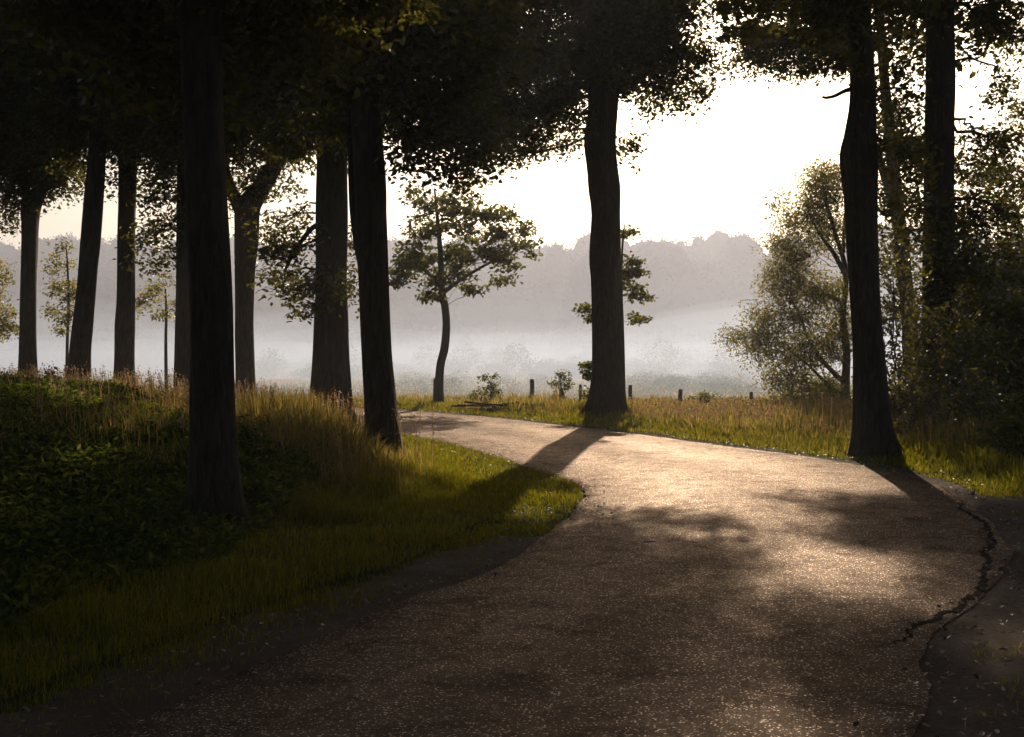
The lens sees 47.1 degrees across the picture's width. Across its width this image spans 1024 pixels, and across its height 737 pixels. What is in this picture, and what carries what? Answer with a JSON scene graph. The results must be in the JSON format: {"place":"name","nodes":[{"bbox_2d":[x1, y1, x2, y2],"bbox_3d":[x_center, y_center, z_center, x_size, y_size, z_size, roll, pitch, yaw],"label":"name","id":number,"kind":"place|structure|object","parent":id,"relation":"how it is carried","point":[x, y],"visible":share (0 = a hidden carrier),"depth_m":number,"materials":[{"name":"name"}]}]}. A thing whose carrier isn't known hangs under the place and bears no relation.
{"place":"outdoors","nodes":[
{"label":"outdoors","id":0,"kind":"place"},
{"bbox_2d":[14,394,265,427],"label":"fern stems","id":1,"kind":"object","parent":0,"point":[127,397],"visible":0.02,"depth_m":14.49,"materials":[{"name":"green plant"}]},
{"bbox_2d":[0,367,904,398],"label":"meadow grass","id":2,"kind":"structure","parent":0,"point":[279,380],"depth_m":90.75,"materials":[{"name":"green plant"}]},
{"bbox_2d":[0,366,1023,566],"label":"tall grass","id":3,"kind":"structure","parent":0,"point":[303,423],"depth_m":16.31,"materials":[{"name":"green plant"}]},
{"bbox_2d":[0,365,1023,736],"bbox_3d":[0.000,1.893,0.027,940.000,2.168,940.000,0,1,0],"label":"ground","id":4,"kind":"structure","parent":0,"point":[318,587],"depth_m":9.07,"materials":[{"name":"green plant"}]},
{"bbox_2d":[0,258,19,343],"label":"young tree","id":5,"kind":"object","parent":4,"relation":"on","point":[4,325],"visible":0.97,"depth_m":37.07,"materials":[{"name":"green plant"}]},
{"bbox_2d":[10,367,66,380],"bbox_3d":[-8.422,0.449,20.908,0.964,0.962,1.092,0,1,0],"label":"shrub","id":6,"kind":"object","parent":4,"relation":"on","point":[52,374],"visible":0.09,"depth_m":21.01,"materials":[{"name":"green plant"}]},
{"bbox_2d":[0,21,113,375],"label":"oak tree","id":7,"kind":"object","parent":4,"relation":"on","point":[27,180],"visible":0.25,"depth_m":31.70,"materials":[{"name":"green plant"}]},
{"bbox_2d":[39,237,77,373],"bbox_3d":[-14.820,-1.621,38.948,1.825,5.469,1.866,0,1,0],"label":"young tree","id":8,"kind":"object","parent":4,"relation":"on","point":[68,314],"visible":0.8,"depth_m":38.93,"materials":[{"name":"green plant"}]},
{"bbox_2d":[0,2,164,379],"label":"oak tree","id":9,"kind":"object","parent":4,"relation":"on","point":[80,346],"visible":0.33,"depth_m":29.23,"materials":[{"name":"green plant"}]},
{"bbox_2d":[0,2,234,385],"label":"oak tree","id":10,"kind":"object","parent":4,"relation":"on","point":[124,342],"visible":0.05,"depth_m":30.26,"materials":[{"name":"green plant"}]},
{"bbox_2d":[3,0,266,394],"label":"oak tree","id":11,"kind":"object","parent":4,"relation":"on","point":[165,151],"visible":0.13,"depth_m":28.40,"materials":[{"name":"green plant"}]},
{"bbox_2d":[135,271,175,394],"bbox_3d":[-11.473,-1.023,37.886,1.917,4.303,1.658,0,1,12],"label":"young tree","id":12,"kind":"object","parent":4,"relation":"on","point":[157,291],"visible":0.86,"depth_m":37.92,"materials":[{"name":"green plant"}]},
{"bbox_2d":[0,368,343,630],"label":"undergrowth","id":13,"kind":"object","parent":4,"relation":"on","point":[55,521],"visible":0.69,"depth_m":10.27,"materials":[{"name":"green plant"}]},
{"bbox_2d":[94,0,315,402],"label":"oak tree","id":14,"kind":"object","parent":4,"relation":"on","point":[257,191],"visible":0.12,"depth_m":29.75,"materials":[{"name":"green plant"}]},
{"bbox_2d":[0,0,481,535],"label":"oak tree","id":15,"kind":"object","parent":4,"relation":"on","point":[196,42],"visible":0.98,"depth_m":10.09,"materials":[{"name":"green plant"}]},
{"bbox_2d":[0,535,540,736],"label":"dirt verge","id":16,"kind":"structure","parent":4,"relation":"on","point":[159,701],"depth_m":6.26,"materials":[{"name":"brown soil"}]},
{"bbox_2d":[142,0,537,426],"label":"oak tree","id":17,"kind":"object","parent":4,"relation":"on","point":[329,288],"visible":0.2,"depth_m":24.64,"materials":[{"name":"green plant"}]},
{"bbox_2d":[261,0,558,454],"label":"oak tree","id":18,"kind":"object","parent":4,"relation":"on","point":[438,86],"visible":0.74,"depth_m":17.09,"materials":[{"name":"green plant"}]},
{"bbox_2d":[388,176,543,402],"bbox_3d":[-1.511,-2.433,36.118,4.997,7.132,3.131,0,1,0],"label":"young oak","id":19,"kind":"object","parent":4,"relation":"on","point":[415,260],"visible":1,"depth_m":35.87,"materials":[{"name":"green plant"}]},
{"bbox_2d":[468,372,503,401],"bbox_3d":[-0.754,0.632,33.971,1.054,1.041,1.042,0,1,0],"label":"shrub","id":20,"kind":"object","parent":4,"relation":"on","point":[491,387],"visible":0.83,"depth_m":33.98,"materials":[{"name":"green plant"}]},
{"bbox_2d":[451,401,549,411],"bbox_3d":[-0.083,0.971,30.538,2.998,0.295,1.375,0,1,0],"label":"brush pile","id":21,"kind":"object","parent":4,"relation":"on","point":[478,404],"visible":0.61,"depth_m":30.34,"materials":[{"name":"brown plant"}]},
{"bbox_2d":[0,223,1014,367],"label":"wood","id":22,"kind":"object","parent":4,"relation":"on","point":[698,287],"visible":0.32,"depth_m":203.47,"materials":[{"name":"grey plant"}]},
{"bbox_2d":[254,335,798,393],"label":"meadow scrub","id":23,"kind":"object","parent":4,"relation":"on","point":[501,363],"visible":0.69,"depth_m":119.71,"materials":[{"name":"grey plant"}]},
{"bbox_2d":[529,379,533,397],"bbox_3d":[0.626,0.746,37.519,0.169,0.817,0.170,1,1,38],"label":"fence post","id":24,"kind":"object","parent":4,"relation":"on","point":[531,385],"visible":0.62,"depth_m":37.46,"materials":[{"name":"brown wood"}]},
{"bbox_2d":[545,369,578,401],"bbox_3d":[1.398,0.595,33.950,0.970,1.168,0.837,0,1,-9],"label":"shrub","id":25,"kind":"object","parent":4,"relation":"on","point":[564,378],"visible":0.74,"depth_m":33.93,"materials":[{"name":"green plant"}]},
{"bbox_2d":[463,0,736,416],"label":"oak tree","id":26,"kind":"object","parent":4,"relation":"on","point":[607,53],"visible":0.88,"depth_m":27.24,"materials":[{"name":"green plant"}]},
{"bbox_2d":[570,223,657,399],"bbox_3d":[2.695,-1.335,30.938,2.380,4.989,1.452,0,1,0],"label":"oak sapling","id":27,"kind":"object","parent":4,"relation":"on","point":[629,275],"visible":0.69,"depth_m":30.86,"materials":[{"name":"green plant"}]},
{"bbox_2d":[628,385,631,398],"bbox_3d":[3.739,0.842,37.011,0.148,0.647,0.146,-2,1,-4],"label":"fence post","id":28,"kind":"object","parent":4,"relation":"on","point":[629,391],"visible":0.63,"depth_m":36.97,"materials":[{"name":"brown wood"}]},
{"bbox_2d":[678,389,681,400],"bbox_3d":[5.228,0.900,36.514,0.146,0.525,0.148,-1,2,-36],"label":"fence post","id":29,"kind":"object","parent":4,"relation":"on","point":[680,394],"visible":0.64,"depth_m":36.47,"materials":[{"name":"brown wood"}]},
{"bbox_2d":[406,410,974,494],"bbox_3d":[1.709,1.300,22.918,1.906,0.045,20.588,0,1,-23],"label":"gravel edge","id":30,"kind":"object","parent":4,"relation":"on","point":[945,482],"visible":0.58,"depth_m":14.52,"materials":[{"name":"grey gravel"}]},
{"bbox_2d":[684,390,721,402],"bbox_3d":[5.409,0.876,33.135,1.000,0.563,0.739,0,1,26],"label":"shrub","id":31,"kind":"object","parent":4,"relation":"on","point":[704,395],"visible":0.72,"depth_m":33.05,"materials":[{"name":"green plant"}]},
{"bbox_2d":[710,153,852,402],"bbox_3d":[7.858,-2.222,33.002,4.659,7.909,3.166,0,1,0],"label":"birch tree","id":32,"kind":"object","parent":4,"relation":"on","point":[824,183],"visible":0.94,"depth_m":32.78,"materials":[{"name":"green plant"}]},
{"bbox_2d":[652,0,952,459],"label":"oak tree","id":33,"kind":"object","parent":4,"relation":"on","point":[873,433],"visible":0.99,"depth_m":17.48,"materials":[{"name":"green plant"}]},
{"bbox_2d":[709,0,968,388],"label":"oak tree","id":34,"kind":"object","parent":4,"relation":"on","point":[761,57],"visible":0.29,"depth_m":33.77,"materials":[{"name":"green plant"}]},
{"bbox_2d":[673,0,1023,421],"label":"oak tree","id":35,"kind":"object","parent":4,"relation":"on","point":[946,269],"visible":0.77,"depth_m":22.35,"materials":[{"name":"green plant"}]},
{"bbox_2d":[843,195,921,417],"bbox_3d":[7.641,-1.066,23.655,1.997,4.769,2.685,0,1,0],"label":"bush","id":36,"kind":"object","parent":4,"relation":"on","point":[893,308],"visible":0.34,"depth_m":23.33,"materials":[{"name":"green plant"}]},
{"bbox_2d":[887,283,921,393],"bbox_3d":[9.442,-0.435,26.856,1.966,3.268,2.294,0,1,0],"label":"bush","id":37,"kind":"object","parent":4,"relation":"on","point":[912,307],"visible":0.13,"depth_m":27.12,"materials":[{"name":"green plant"}]},
{"bbox_2d":[897,366,918,412],"bbox_3d":[8.605,0.668,25.098,1.282,1.513,2.181,1,1,43],"label":"bush","id":38,"kind":"object","parent":4,"relation":"on","point":[913,391],"visible":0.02,"depth_m":25.23,"materials":[{"name":"green plant"}]},
{"bbox_2d":[887,296,1023,443],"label":"bush","id":39,"kind":"object","parent":4,"relation":"on","point":[930,396],"visible":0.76,"depth_m":19.47,"materials":[{"name":"green plant"}]},
{"bbox_2d":[894,310,1021,424],"bbox_3d":[8.264,0.281,21.517,1.961,2.734,2.633,-1,1,-33],"label":"bush","id":40,"kind":"object","parent":4,"relation":"on","point":[936,362],"visible":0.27,"depth_m":21.57,"materials":[{"name":"green plant"}]},
{"bbox_2d":[910,230,1023,400],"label":"bush","id":41,"kind":"object","parent":4,"relation":"on","point":[1015,265],"visible":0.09,"depth_m":25.06,"materials":[{"name":"green plant"}]},
{"bbox_2d":[954,279,1023,421],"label":"bush","id":42,"kind":"object","parent":4,"relation":"on","point":[1014,305],"visible":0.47,"depth_m":23.06,"materials":[{"name":"green plant"}]},
{"bbox_2d":[954,260,1023,390],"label":"bush","id":43,"kind":"object","parent":4,"relation":"on","point":[1012,286],"visible":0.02,"depth_m":28.40,"materials":[{"name":"green plant"}]},
{"bbox_2d":[955,23,1023,330],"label":"oak tree","id":44,"kind":"object","parent":4,"relation":"on","point":[1012,170],"visible":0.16,"depth_m":29.94,"materials":[{"name":"green plant"}]},
{"bbox_2d":[966,391,1023,456],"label":"bush","id":45,"kind":"object","parent":4,"relation":"on","point":[1010,427],"visible":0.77,"depth_m":17.42,"materials":[{"name":"green plant"}]},
{"bbox_2d":[0,361,1023,495],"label":"grass seed heads","id":46,"kind":"object","parent":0,"point":[645,405],"depth_m":19.87,"materials":[{"name":"brown plant"}]},
{"bbox_2d":[0,0,1023,255],"label":"sky","id":47,"kind":"structure","parent":0,"point":[694,178],"materials":[{"name":"white"}]},
{"bbox_2d":[84,406,1013,736],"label":"road","id":48,"kind":"structure","parent":0,"point":[742,592],"depth_m":6.93,"materials":[{"name":"grey asphalt"}]},
{"bbox_2d":[17,408,1023,736],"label":"leaf litter","id":49,"kind":"object","parent":48,"relation":"on","point":[975,674],"visible":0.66,"depth_m":7.25,"materials":[{"name":"brown plant"}]},
{"bbox_2d":[529,427,1004,644],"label":"pebbles","id":50,"kind":"object","parent":48,"relation":"on","point":[963,642],"visible":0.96,"depth_m":11.19,"materials":[{"name":"grey stone"}]},
{"bbox_2d":[855,498,997,646],"bbox_3d":[3.595,1.460,9.434,0.566,0.026,7.184,0,1,25],"label":"asphalt crack","id":51,"kind":"object","parent":48,"relation":"on","point":[982,584],"visible":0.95,"depth_m":8.13,"materials":[{"name":"black asphalt"}]},
{"bbox_2d":[913,495,1023,736],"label":"dirt track","id":52,"kind":"structure","parent":0,"point":[949,722],"depth_m":6.12,"materials":[{"name":"brown soil"}]}
]}

